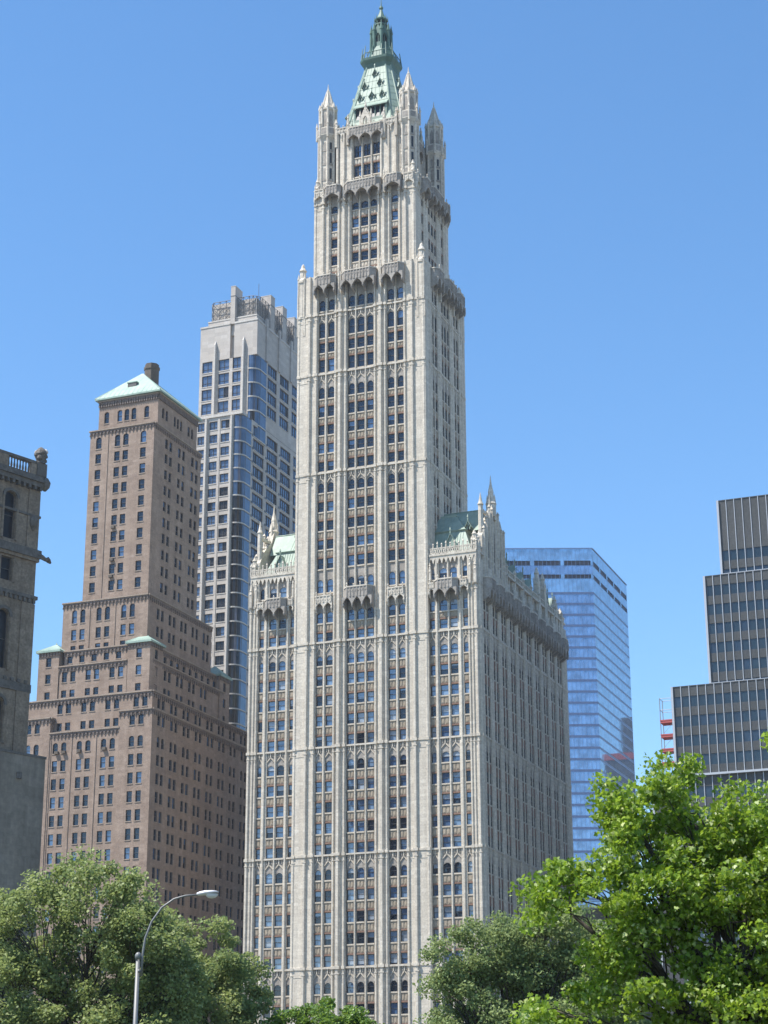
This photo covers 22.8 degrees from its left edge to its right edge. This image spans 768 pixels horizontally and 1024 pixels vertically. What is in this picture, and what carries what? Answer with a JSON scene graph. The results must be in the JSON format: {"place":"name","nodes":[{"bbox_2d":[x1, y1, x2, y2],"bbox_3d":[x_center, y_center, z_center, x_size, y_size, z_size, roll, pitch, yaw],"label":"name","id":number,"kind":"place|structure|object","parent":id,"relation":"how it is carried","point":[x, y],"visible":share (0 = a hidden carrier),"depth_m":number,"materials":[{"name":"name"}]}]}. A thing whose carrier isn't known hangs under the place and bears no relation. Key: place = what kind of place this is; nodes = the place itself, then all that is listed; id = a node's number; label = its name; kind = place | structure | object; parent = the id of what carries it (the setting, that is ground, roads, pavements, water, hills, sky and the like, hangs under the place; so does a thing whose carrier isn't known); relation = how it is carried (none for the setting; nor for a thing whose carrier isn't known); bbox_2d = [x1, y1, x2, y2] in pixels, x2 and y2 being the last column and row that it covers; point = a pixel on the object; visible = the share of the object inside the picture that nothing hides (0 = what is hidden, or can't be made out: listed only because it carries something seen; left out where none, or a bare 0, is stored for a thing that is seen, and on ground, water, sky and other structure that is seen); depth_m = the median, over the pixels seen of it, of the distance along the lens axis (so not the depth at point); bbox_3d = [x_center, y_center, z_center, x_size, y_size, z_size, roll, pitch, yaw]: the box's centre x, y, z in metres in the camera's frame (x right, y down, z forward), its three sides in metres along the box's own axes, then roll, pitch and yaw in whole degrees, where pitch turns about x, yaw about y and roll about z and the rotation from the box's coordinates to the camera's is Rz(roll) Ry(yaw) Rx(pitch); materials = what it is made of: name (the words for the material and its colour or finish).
{"place":"outdoors","nodes":[
{"label":"outdoors","id":0,"kind":"place"},
{"bbox_2d":[26,362,246,1023],"bbox_3d":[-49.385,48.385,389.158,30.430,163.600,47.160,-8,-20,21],"label":"brick tower","id":1,"kind":"structure","parent":0,"point":[136,739],"depth_m":378.51,"materials":[{"name":"brown brick"}]},
{"bbox_2d":[28,408,245,1023],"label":"window","id":2,"kind":"structure","parent":1,"relation":"in","point":[125,453],"depth_m":379.16,"materials":[{"name":"black glass"}]},
{"bbox_2d":[196,285,297,730],"bbox_3d":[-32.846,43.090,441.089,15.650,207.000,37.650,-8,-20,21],"label":"apartment tower","id":3,"kind":"structure","parent":0,"point":[246,431],"depth_m":448.26,"materials":[{"name":"stone"}]},
{"bbox_2d":[218,401,227,412],"bbox_3d":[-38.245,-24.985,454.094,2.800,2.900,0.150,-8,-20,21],"label":"window","id":4,"kind":"structure","parent":3,"relation":"in","point":[222,406],"depth_m":454.18,"materials":[{"name":"blue glass"}]},
{"bbox_2d":[218,387,228,398],"bbox_3d":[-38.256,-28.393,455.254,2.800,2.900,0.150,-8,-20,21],"label":"window","id":5,"kind":"structure","parent":3,"relation":"in","point":[222,392],"depth_m":455.34,"materials":[{"name":"blue glass"}]},
{"bbox_2d":[196,357,296,670],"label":"window","id":6,"kind":"structure","parent":3,"relation":"in","point":[223,364],"depth_m":453.57,"materials":[{"name":"blue glass"}]},
{"bbox_2d":[251,533,257,546],"bbox_3d":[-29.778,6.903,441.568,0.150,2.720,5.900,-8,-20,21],"label":"window","id":7,"kind":"structure","parent":3,"relation":"in","point":[254,540],"depth_m":441.01,"materials":[{"name":"blue glass"}]},
{"bbox_2d":[251,519,261,532],"bbox_3d":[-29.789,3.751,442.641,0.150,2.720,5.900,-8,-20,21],"label":"window","id":8,"kind":"structure","parent":3,"relation":"in","point":[254,526],"depth_m":442.31,"materials":[{"name":"blue glass"}]},
{"bbox_2d":[252,506,261,522],"bbox_3d":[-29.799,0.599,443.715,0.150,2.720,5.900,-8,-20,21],"label":"window","id":9,"kind":"structure","parent":3,"relation":"in","point":[256,514],"depth_m":444.25,"materials":[{"name":"blue glass"}]},
{"bbox_2d":[252,493,261,508],"bbox_3d":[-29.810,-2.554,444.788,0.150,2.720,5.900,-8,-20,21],"label":"window","id":10,"kind":"structure","parent":3,"relation":"in","point":[256,500],"depth_m":445.12,"materials":[{"name":"blue glass"}]},
{"bbox_2d":[252,479,261,494],"bbox_3d":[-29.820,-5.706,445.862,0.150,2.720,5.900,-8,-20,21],"label":"window","id":11,"kind":"structure","parent":3,"relation":"in","point":[256,486],"depth_m":446.16,"materials":[{"name":"blue glass"}]},
{"bbox_2d":[252,466,262,481],"bbox_3d":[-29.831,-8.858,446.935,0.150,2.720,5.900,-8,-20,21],"label":"window","id":12,"kind":"structure","parent":3,"relation":"in","point":[256,473],"depth_m":447.41,"materials":[{"name":"blue glass"}]},
{"bbox_2d":[253,453,262,468],"bbox_3d":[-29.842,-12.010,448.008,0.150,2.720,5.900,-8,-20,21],"label":"window","id":13,"kind":"structure","parent":3,"relation":"in","point":[257,460],"depth_m":448.61,"materials":[{"name":"blue glass"}]},
{"bbox_2d":[253,439,262,455],"bbox_3d":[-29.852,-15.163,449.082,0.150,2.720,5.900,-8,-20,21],"label":"window","id":14,"kind":"structure","parent":3,"relation":"in","point":[258,447],"depth_m":449.38,"materials":[{"name":"blue glass"}]},
{"bbox_2d":[266,503,275,515],"bbox_3d":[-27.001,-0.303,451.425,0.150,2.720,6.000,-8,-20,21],"label":"window","id":15,"kind":"structure","parent":3,"relation":"in","point":[269,509],"depth_m":451.58,"materials":[{"name":"blue glass"}]},
{"bbox_2d":[0,0,767,903],"label":"sky","id":16,"kind":"structure","parent":0,"point":[606,161],"materials":[{"name":"blue"}]},
{"bbox_2d":[243,2,576,1023],"bbox_3d":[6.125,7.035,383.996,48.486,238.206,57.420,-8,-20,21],"label":"gothic skyscraper","id":17,"kind":"structure","parent":0,"point":[409,786],"depth_m":355.25,"materials":[{"name":"beige stone"}]},
{"bbox_2d":[265,916,271,926],"bbox_3d":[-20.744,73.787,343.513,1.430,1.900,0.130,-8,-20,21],"label":"window","id":18,"kind":"structure","parent":17,"relation":"in","point":[268,919],"depth_m":343.54,"materials":[{"name":"blue glass"}]},
{"bbox_2d":[266,849,272,858],"bbox_3d":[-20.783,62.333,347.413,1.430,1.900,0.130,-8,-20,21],"label":"window","id":19,"kind":"structure","parent":17,"relation":"in","point":[269,852],"depth_m":347.42,"materials":[{"name":"blue glass"}]},
{"bbox_2d":[267,786,273,796],"bbox_3d":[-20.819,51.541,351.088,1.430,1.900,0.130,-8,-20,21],"label":"window","id":20,"kind":"structure","parent":17,"relation":"in","point":[270,790],"depth_m":351.09,"materials":[{"name":"blue glass"}]},
{"bbox_2d":[274,959,280,969],"bbox_3d":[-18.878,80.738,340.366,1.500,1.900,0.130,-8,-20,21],"label":"window","id":21,"kind":"structure","parent":17,"relation":"in","point":[277,962],"depth_m":340.45,"materials":[{"name":"blue glass"}]},
{"bbox_2d":[275,937,281,947],"bbox_3d":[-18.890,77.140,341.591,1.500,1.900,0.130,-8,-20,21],"label":"window","id":22,"kind":"structure","parent":17,"relation":"in","point":[278,940],"depth_m":341.62,"materials":[{"name":"blue glass"}]},
{"bbox_2d":[275,915,281,925],"bbox_3d":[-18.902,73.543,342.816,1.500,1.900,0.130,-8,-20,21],"label":"window","id":23,"kind":"structure","parent":17,"relation":"in","point":[278,919],"depth_m":342.87,"materials":[{"name":"blue glass"}]},
{"bbox_2d":[275,894,281,904],"bbox_3d":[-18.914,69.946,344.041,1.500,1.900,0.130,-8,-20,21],"label":"window","id":24,"kind":"structure","parent":17,"relation":"in","point":[278,897],"depth_m":344.05,"materials":[{"name":"blue glass"}]},
{"bbox_2d":[276,848,282,857],"bbox_3d":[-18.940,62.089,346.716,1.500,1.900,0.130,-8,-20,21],"label":"window","id":25,"kind":"structure","parent":17,"relation":"in","point":[279,851],"depth_m":346.75,"materials":[{"name":"blue glass"}]},
{"bbox_2d":[276,827,282,837],"bbox_3d":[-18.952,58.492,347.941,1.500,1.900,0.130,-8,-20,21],"label":"window","id":26,"kind":"structure","parent":17,"relation":"in","point":[279,830],"depth_m":348.02,"materials":[{"name":"blue glass"}]},
{"bbox_2d":[277,806,283,816],"bbox_3d":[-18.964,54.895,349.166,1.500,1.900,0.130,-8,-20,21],"label":"window","id":27,"kind":"structure","parent":17,"relation":"in","point":[280,810],"depth_m":349.21,"materials":[{"name":"blue glass"}]},
{"bbox_2d":[277,786,283,795],"bbox_3d":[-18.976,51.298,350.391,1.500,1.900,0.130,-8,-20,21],"label":"window","id":28,"kind":"structure","parent":17,"relation":"in","point":[280,789],"depth_m":350.41,"materials":[{"name":"blue glass"}]},
{"bbox_2d":[320,324,324,337],"bbox_3d":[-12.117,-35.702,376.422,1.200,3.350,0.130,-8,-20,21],"label":"window","id":29,"kind":"structure","parent":17,"relation":"in","point":[322,327],"depth_m":376.48,"materials":[{"name":"blue glass"}]},
{"bbox_2d":[327,579,332,591],"bbox_3d":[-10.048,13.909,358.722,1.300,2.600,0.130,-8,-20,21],"label":"window","id":30,"kind":"structure","parent":17,"relation":"in","point":[330,583],"depth_m":358.80,"materials":[{"name":"blue glass"}]},
{"bbox_2d":[329,322,334,336],"bbox_3d":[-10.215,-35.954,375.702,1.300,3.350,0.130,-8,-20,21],"label":"window","id":31,"kind":"structure","parent":17,"relation":"in","point":[332,325],"depth_m":375.75,"materials":[{"name":"blue glass"}]},
{"bbox_2d":[347,955,353,965],"bbox_3d":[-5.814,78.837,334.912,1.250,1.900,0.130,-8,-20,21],"label":"window","id":32,"kind":"structure","parent":17,"relation":"in","point":[350,958],"depth_m":334.93,"materials":[{"name":"blue glass"}]},
{"bbox_2d":[349,318,354,333],"bbox_3d":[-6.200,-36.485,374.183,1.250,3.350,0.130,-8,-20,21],"label":"window","id":33,"kind":"structure","parent":17,"relation":"in","point":[352,322],"depth_m":374.19,"materials":[{"name":"blue glass"}]},
{"bbox_2d":[349,355,354,367],"bbox_3d":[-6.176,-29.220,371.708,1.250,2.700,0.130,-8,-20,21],"label":"window","id":34,"kind":"structure","parent":17,"relation":"in","point":[351,358],"depth_m":371.73,"materials":[{"name":"blue glass"}]},
{"bbox_2d":[357,955,364,965],"bbox_3d":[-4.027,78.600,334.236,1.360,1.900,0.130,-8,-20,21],"label":"window","id":35,"kind":"structure","parent":17,"relation":"in","point":[360,958],"depth_m":334.20,"materials":[{"name":"blue glass"}]},
{"bbox_2d":[357,933,364,943],"bbox_3d":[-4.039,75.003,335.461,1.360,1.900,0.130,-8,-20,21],"label":"window","id":36,"kind":"structure","parent":17,"relation":"in","point":[360,936],"depth_m":335.46,"materials":[{"name":"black glass"}]},
{"bbox_2d":[357,911,364,921],"bbox_3d":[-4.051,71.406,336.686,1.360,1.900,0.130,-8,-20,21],"label":"window","id":37,"kind":"structure","parent":17,"relation":"in","point":[360,914],"depth_m":336.65,"materials":[{"name":"black glass"}]},
{"bbox_2d":[357,889,364,899],"bbox_3d":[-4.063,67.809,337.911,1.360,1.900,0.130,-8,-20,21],"label":"window","id":38,"kind":"structure","parent":17,"relation":"in","point":[360,892],"depth_m":337.89,"materials":[{"name":"blue glass"}]},
{"bbox_2d":[357,868,364,877],"bbox_3d":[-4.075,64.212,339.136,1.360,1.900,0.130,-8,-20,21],"label":"window","id":39,"kind":"structure","parent":17,"relation":"in","point":[360,873],"depth_m":339.13,"materials":[{"name":"blue glass"}]},
{"bbox_2d":[357,842,364,851],"bbox_3d":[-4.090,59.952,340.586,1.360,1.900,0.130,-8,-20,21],"label":"window","id":40,"kind":"structure","parent":17,"relation":"in","point":[360,845],"depth_m":340.62,"materials":[{"name":"blue glass"}]},
{"bbox_2d":[357,821,364,831],"bbox_3d":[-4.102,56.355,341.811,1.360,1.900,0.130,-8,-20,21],"label":"window","id":41,"kind":"structure","parent":17,"relation":"in","point":[360,824],"depth_m":341.87,"materials":[{"name":"blue glass"}]},
{"bbox_2d":[358,317,364,331],"bbox_3d":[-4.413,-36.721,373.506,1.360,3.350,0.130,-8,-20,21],"label":"window","id":42,"kind":"structure","parent":17,"relation":"in","point":[361,322],"depth_m":373.46,"materials":[{"name":"blue glass"}]},
{"bbox_2d":[358,354,364,366],"bbox_3d":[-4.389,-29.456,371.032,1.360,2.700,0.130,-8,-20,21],"label":"window","id":43,"kind":"structure","parent":17,"relation":"in","point":[361,357],"depth_m":371.10,"materials":[{"name":"blue glass"}]},
{"bbox_2d":[358,608,364,618],"bbox_3d":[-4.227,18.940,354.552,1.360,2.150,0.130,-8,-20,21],"label":"window","id":44,"kind":"structure","parent":17,"relation":"in","point":[361,614],"depth_m":354.54,"materials":[{"name":"blue glass"}]},
{"bbox_2d":[358,382,364,392],"bbox_3d":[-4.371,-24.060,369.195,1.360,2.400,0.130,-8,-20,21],"label":"window","id":45,"kind":"structure","parent":17,"relation":"in","point":[361,387],"depth_m":369.20,"materials":[{"name":"blue glass"}]},
{"bbox_2d":[358,800,364,809],"bbox_3d":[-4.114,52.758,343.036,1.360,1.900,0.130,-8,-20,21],"label":"window","id":46,"kind":"structure","parent":17,"relation":"in","point":[361,803],"depth_m":343.04,"materials":[{"name":"blue glass"}]},
{"bbox_2d":[358,779,364,788],"bbox_3d":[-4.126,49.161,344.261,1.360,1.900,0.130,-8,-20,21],"label":"window","id":47,"kind":"structure","parent":17,"relation":"in","point":[361,782],"depth_m":344.30,"materials":[{"name":"blue glass"}]},
{"bbox_2d":[367,315,373,330],"bbox_3d":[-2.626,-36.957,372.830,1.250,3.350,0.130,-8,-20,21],"label":"window","id":48,"kind":"structure","parent":17,"relation":"in","point":[370,321],"depth_m":372.82,"materials":[{"name":"blue glass"}]},
{"bbox_2d":[367,352,373,364],"bbox_3d":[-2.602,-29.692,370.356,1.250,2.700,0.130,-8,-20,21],"label":"window","id":49,"kind":"structure","parent":17,"relation":"in","point":[370,355],"depth_m":370.37,"materials":[{"name":"blue glass"}]},
{"bbox_2d":[368,954,374,964],"bbox_3d":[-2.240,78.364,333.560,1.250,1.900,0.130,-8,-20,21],"label":"window","id":50,"kind":"structure","parent":17,"relation":"in","point":[371,957],"depth_m":333.54,"materials":[{"name":"blue glass"}]},
{"bbox_2d":[368,932,374,942],"bbox_3d":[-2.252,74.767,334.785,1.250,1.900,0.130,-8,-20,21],"label":"window","id":51,"kind":"structure","parent":17,"relation":"in","point":[371,935],"depth_m":334.77,"materials":[{"name":"blue glass"}]},
{"bbox_2d":[388,312,393,326],"bbox_3d":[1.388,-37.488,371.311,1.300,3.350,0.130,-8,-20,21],"label":"window","id":52,"kind":"structure","parent":17,"relation":"in","point":[391,315],"depth_m":371.37,"materials":[{"name":"blue glass"}]},
{"bbox_2d":[388,349,393,361],"bbox_3d":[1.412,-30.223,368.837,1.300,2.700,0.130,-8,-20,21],"label":"window","id":53,"kind":"structure","parent":17,"relation":"in","point":[390,352],"depth_m":368.93,"materials":[{"name":"blue glass"}]},
{"bbox_2d":[388,377,394,387],"bbox_3d":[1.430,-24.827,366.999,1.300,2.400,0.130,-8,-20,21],"label":"window","id":54,"kind":"structure","parent":17,"relation":"in","point":[391,381],"depth_m":367.04,"materials":[{"name":"blue glass"}]},
{"bbox_2d":[389,572,395,584],"bbox_3d":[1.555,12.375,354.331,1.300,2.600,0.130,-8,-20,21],"label":"window","id":55,"kind":"structure","parent":17,"relation":"in","point":[392,577],"depth_m":354.36,"materials":[{"name":"blue glass"}]},
{"bbox_2d":[390,909,396,919],"bbox_3d":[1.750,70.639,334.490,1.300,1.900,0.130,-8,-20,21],"label":"window","id":56,"kind":"structure","parent":17,"relation":"in","point":[393,912],"depth_m":334.52,"materials":[{"name":"blue glass"}]},
{"bbox_2d":[390,887,396,897],"bbox_3d":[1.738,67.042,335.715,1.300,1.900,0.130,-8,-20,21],"label":"window","id":57,"kind":"structure","parent":17,"relation":"in","point":[393,890],"depth_m":335.75,"materials":[{"name":"blue glass"}]},
{"bbox_2d":[390,840,396,849],"bbox_3d":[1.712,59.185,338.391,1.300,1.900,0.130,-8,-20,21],"label":"window","id":58,"kind":"structure","parent":17,"relation":"in","point":[393,843],"depth_m":338.38,"materials":[{"name":"black glass"}]},
{"bbox_2d":[390,818,396,828],"bbox_3d":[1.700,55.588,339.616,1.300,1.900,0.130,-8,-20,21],"label":"window","id":59,"kind":"structure","parent":17,"relation":"in","point":[393,822],"depth_m":339.62,"materials":[{"name":"black glass"}]},
{"bbox_2d":[390,931,397,941],"bbox_3d":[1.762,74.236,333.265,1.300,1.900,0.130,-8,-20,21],"label":"window","id":60,"kind":"structure","parent":17,"relation":"in","point":[393,934],"depth_m":333.30,"materials":[{"name":"blue glass"}]},
{"bbox_2d":[391,953,397,963],"bbox_3d":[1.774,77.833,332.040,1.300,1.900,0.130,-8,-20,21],"label":"window","id":61,"kind":"structure","parent":17,"relation":"in","point":[394,956],"depth_m":332.00,"materials":[{"name":"blue glass"}]},
{"bbox_2d":[398,310,402,324],"bbox_3d":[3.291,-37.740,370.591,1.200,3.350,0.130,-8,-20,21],"label":"window","id":62,"kind":"structure","parent":17,"relation":"in","point":[400,314],"depth_m":370.64,"materials":[{"name":"blue glass"}]},
{"bbox_2d":[254,142,566,1018],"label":"window","id":63,"kind":"structure","parent":17,"relation":"in","point":[370,298],"depth_m":353.84,"materials":[{"name":"blue glass"}]},
{"bbox_2d":[440,600,446,610],"bbox_3d":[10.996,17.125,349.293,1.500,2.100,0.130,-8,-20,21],"label":"window","id":64,"kind":"structure","parent":17,"relation":"in","point":[443,604],"depth_m":349.29,"materials":[{"name":"blue glass"}]},
{"bbox_2d":[441,664,447,674],"bbox_3d":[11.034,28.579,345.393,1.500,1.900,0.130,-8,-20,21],"label":"window","id":65,"kind":"structure","parent":17,"relation":"in","point":[444,668],"depth_m":345.48,"materials":[{"name":"blue glass"}]},
{"bbox_2d":[441,705,448,715],"bbox_3d":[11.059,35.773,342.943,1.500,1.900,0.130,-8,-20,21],"label":"window","id":66,"kind":"structure","parent":17,"relation":"in","point":[444,709],"depth_m":342.96,"materials":[{"name":"blue glass"}]},
{"bbox_2d":[441,685,448,694],"bbox_3d":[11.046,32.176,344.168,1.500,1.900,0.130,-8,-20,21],"label":"window","id":67,"kind":"structure","parent":17,"relation":"in","point":[444,688],"depth_m":344.22,"materials":[{"name":"blue glass"}]},
{"bbox_2d":[442,726,448,736],"bbox_3d":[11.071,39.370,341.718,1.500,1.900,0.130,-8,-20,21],"label":"window","id":68,"kind":"structure","parent":17,"relation":"in","point":[445,730],"depth_m":341.79,"materials":[{"name":"blue glass"}]},
{"bbox_2d":[442,772,449,782],"bbox_3d":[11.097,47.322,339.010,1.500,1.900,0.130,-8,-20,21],"label":"window","id":69,"kind":"structure","parent":17,"relation":"in","point":[445,776],"depth_m":339.04,"materials":[{"name":"blue glass"}]},
{"bbox_2d":[442,752,449,761],"bbox_3d":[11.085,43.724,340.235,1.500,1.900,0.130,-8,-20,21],"label":"window","id":70,"kind":"structure","parent":17,"relation":"in","point":[445,756],"depth_m":340.21,"materials":[{"name":"blue glass"}]},
{"bbox_2d":[443,794,449,804],"bbox_3d":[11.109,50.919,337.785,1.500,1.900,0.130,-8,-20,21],"label":"window","id":71,"kind":"structure","parent":17,"relation":"in","point":[446,797],"depth_m":337.81,"materials":[{"name":"blue glass"}]},
{"bbox_2d":[443,863,450,872],"bbox_3d":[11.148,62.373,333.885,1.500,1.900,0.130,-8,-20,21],"label":"window","id":72,"kind":"structure","parent":17,"relation":"in","point":[447,867],"depth_m":333.95,"materials":[{"name":"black glass"}]},
{"bbox_2d":[443,837,450,846],"bbox_3d":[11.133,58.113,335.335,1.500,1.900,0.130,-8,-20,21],"label":"window","id":73,"kind":"structure","parent":17,"relation":"in","point":[446,840],"depth_m":335.38,"materials":[{"name":"blue glass"}]},
{"bbox_2d":[443,815,450,825],"bbox_3d":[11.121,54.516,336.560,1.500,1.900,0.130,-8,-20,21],"label":"window","id":74,"kind":"structure","parent":17,"relation":"in","point":[446,819],"depth_m":336.65,"materials":[{"name":"blue glass"}]},
{"bbox_2d":[444,884,451,894],"bbox_3d":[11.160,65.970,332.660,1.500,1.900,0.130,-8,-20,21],"label":"window","id":75,"kind":"structure","parent":17,"relation":"in","point":[447,888],"depth_m":332.73,"materials":[{"name":"blue glass"}]},
{"bbox_2d":[450,599,457,609],"bbox_3d":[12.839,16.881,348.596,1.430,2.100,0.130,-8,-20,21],"label":"window","id":76,"kind":"structure","parent":17,"relation":"in","point":[453,604],"depth_m":348.61,"materials":[{"name":"blue glass"}]},
{"bbox_2d":[451,663,458,673],"bbox_3d":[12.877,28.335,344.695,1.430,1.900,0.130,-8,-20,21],"label":"window","id":77,"kind":"structure","parent":17,"relation":"in","point":[454,667],"depth_m":344.72,"materials":[{"name":"blue glass"}]},
{"bbox_2d":[452,704,458,714],"bbox_3d":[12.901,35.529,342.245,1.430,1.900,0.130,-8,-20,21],"label":"window","id":78,"kind":"structure","parent":17,"relation":"in","point":[455,708],"depth_m":342.29,"materials":[{"name":"blue glass"}]},
{"bbox_2d":[452,684,458,693],"bbox_3d":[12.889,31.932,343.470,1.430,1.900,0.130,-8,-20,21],"label":"window","id":79,"kind":"structure","parent":17,"relation":"in","point":[455,687],"depth_m":343.54,"materials":[{"name":"blue glass"}]},
{"bbox_2d":[452,725,459,735],"bbox_3d":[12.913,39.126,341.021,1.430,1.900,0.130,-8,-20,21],"label":"window","id":80,"kind":"structure","parent":17,"relation":"in","point":[455,729],"depth_m":341.04,"materials":[{"name":"blue glass"}]},
{"bbox_2d":[453,772,459,781],"bbox_3d":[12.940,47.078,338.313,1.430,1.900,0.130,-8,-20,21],"label":"window","id":81,"kind":"structure","parent":17,"relation":"in","point":[456,775],"depth_m":338.38,"materials":[{"name":"blue glass"}]},
{"bbox_2d":[453,793,460,803],"bbox_3d":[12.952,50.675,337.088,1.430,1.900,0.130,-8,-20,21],"label":"window","id":82,"kind":"structure","parent":17,"relation":"in","point":[456,796],"depth_m":337.15,"materials":[{"name":"blue glass"}]},
{"bbox_2d":[454,836,460,846],"bbox_3d":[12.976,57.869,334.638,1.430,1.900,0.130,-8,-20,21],"label":"window","id":83,"kind":"structure","parent":17,"relation":"in","point":[457,839],"depth_m":334.69,"materials":[{"name":"blue glass"}]},
{"bbox_2d":[454,814,460,824],"bbox_3d":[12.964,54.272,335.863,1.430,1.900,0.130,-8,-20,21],"label":"window","id":84,"kind":"structure","parent":17,"relation":"in","point":[457,818],"depth_m":335.91,"materials":[{"name":"blue glass"}]},
{"bbox_2d":[454,862,461,872],"bbox_3d":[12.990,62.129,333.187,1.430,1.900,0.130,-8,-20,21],"label":"window","id":85,"kind":"structure","parent":17,"relation":"in","point":[458,866],"depth_m":333.22,"materials":[{"name":"black glass"}]},
{"bbox_2d":[455,884,461,894],"bbox_3d":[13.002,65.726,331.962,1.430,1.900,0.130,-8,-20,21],"label":"window","id":86,"kind":"structure","parent":17,"relation":"in","point":[458,887],"depth_m":332.00,"materials":[{"name":"blue glass"}]},
{"bbox_2d":[505,548,637,906],"bbox_3d":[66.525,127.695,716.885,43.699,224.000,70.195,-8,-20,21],"label":"glass tower","id":87,"kind":"structure","parent":0,"point":[586,587],"depth_m":723.77,"materials":[{"name":"blue glass"}]},
{"bbox_2d":[575,901,660,1022],"bbox_3d":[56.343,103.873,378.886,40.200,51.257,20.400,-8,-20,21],"label":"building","id":88,"kind":"structure","parent":0,"point":[598,915],"depth_m":381.25,"materials":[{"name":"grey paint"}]},
{"bbox_2d":[652,494,767,1023],"bbox_3d":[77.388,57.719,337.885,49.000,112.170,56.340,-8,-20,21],"label":"dark office tower","id":89,"kind":"structure","parent":0,"point":[720,722],"depth_m":325.29,"materials":[{"name":"black glass"}]},
{"bbox_2d":[659,698,673,771],"bbox_3d":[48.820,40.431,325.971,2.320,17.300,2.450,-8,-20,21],"label":"scaffold","id":90,"kind":"object","parent":89,"relation":"on","point":[666,722],"visible":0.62,"depth_m":326.29,"materials":[{"name":"metal"}]},
{"label":"park lawn","id":91,"kind":"structure","parent":0,"visible":0},
{"bbox_2d":[0,748,46,1018],"bbox_3d":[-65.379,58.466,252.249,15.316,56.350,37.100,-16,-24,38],"label":"blank wall building","id":92,"kind":"structure","parent":91,"relation":"on","point":[22,776],"depth_m":264.38,"materials":[{"name":"grey paint"}]},
{"bbox_2d":[0,901,47,1023],"bbox_3d":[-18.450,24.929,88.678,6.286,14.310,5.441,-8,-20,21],"label":"leafy tree","id":93,"kind":"object","parent":91,"relation":"on","point":[11,943],"visible":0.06,"depth_m":91.04,"materials":[{"name":"green plant"}]},
{"bbox_2d":[0,447,50,752],"bbox_3d":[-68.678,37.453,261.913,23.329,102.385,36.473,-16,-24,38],"label":"stone building","id":94,"kind":"structure","parent":91,"relation":"on","point":[21,555],"depth_m":274.03,"materials":[{"name":"stone"}]},
{"bbox_2d":[0,609,6,667],"bbox_3d":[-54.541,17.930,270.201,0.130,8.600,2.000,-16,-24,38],"label":"window","id":95,"kind":"structure","parent":94,"relation":"in","point":[3,617],"depth_m":270.77,"materials":[{"name":"black glass"}]},
{"bbox_2d":[0,556,9,579],"bbox_3d":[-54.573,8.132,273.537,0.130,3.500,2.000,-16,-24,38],"label":"window","id":96,"kind":"structure","parent":94,"relation":"in","point":[5,562],"depth_m":273.76,"materials":[{"name":"black glass"}]},
{"bbox_2d":[3,492,13,538],"bbox_3d":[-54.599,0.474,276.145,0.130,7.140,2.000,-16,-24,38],"label":"window","id":97,"kind":"structure","parent":94,"relation":"in","point":[9,498],"depth_m":276.28,"materials":[{"name":"black glass"}]},
{"bbox_2d":[0,843,219,1023],"bbox_3d":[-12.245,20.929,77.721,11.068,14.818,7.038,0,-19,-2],"label":"leafy tree","id":98,"kind":"object","parent":91,"relation":"on","point":[167,953],"visible":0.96,"depth_m":77.45,"materials":[{"name":"green plant"}]},
{"bbox_2d":[133,890,217,1023],"bbox_3d":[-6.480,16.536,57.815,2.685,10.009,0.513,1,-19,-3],"label":"street lamp","id":99,"kind":"object","parent":91,"relation":"on","point":[139,956],"visible":1,"depth_m":58.67,"materials":[{"name":"metal"}]},
{"bbox_2d":[156,914,276,1023],"bbox_3d":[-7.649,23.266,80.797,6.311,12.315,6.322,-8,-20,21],"label":"leafy tree","id":100,"kind":"object","parent":91,"relation":"on","point":[235,970],"visible":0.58,"depth_m":81.20,"materials":[{"name":"green plant"}]},
{"bbox_2d":[253,995,384,1023],"bbox_3d":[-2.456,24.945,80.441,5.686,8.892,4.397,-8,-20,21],"label":"leafy tree","id":101,"kind":"object","parent":91,"relation":"on","point":[350,1014],"visible":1,"depth_m":81.01,"materials":[{"name":"green plant"}]},
{"bbox_2d":[412,894,651,1023],"bbox_3d":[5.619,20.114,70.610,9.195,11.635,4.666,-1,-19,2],"label":"leafy tree","id":102,"kind":"object","parent":91,"relation":"on","point":[515,961],"visible":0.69,"depth_m":70.85,"materials":[{"name":"green plant"}]},
{"bbox_2d":[507,731,767,1023],"bbox_3d":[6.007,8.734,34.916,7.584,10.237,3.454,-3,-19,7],"label":"leafy tree","id":103,"kind":"object","parent":91,"relation":"on","point":[724,985],"visible":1,"depth_m":34.97,"materials":[{"name":"green plant"}]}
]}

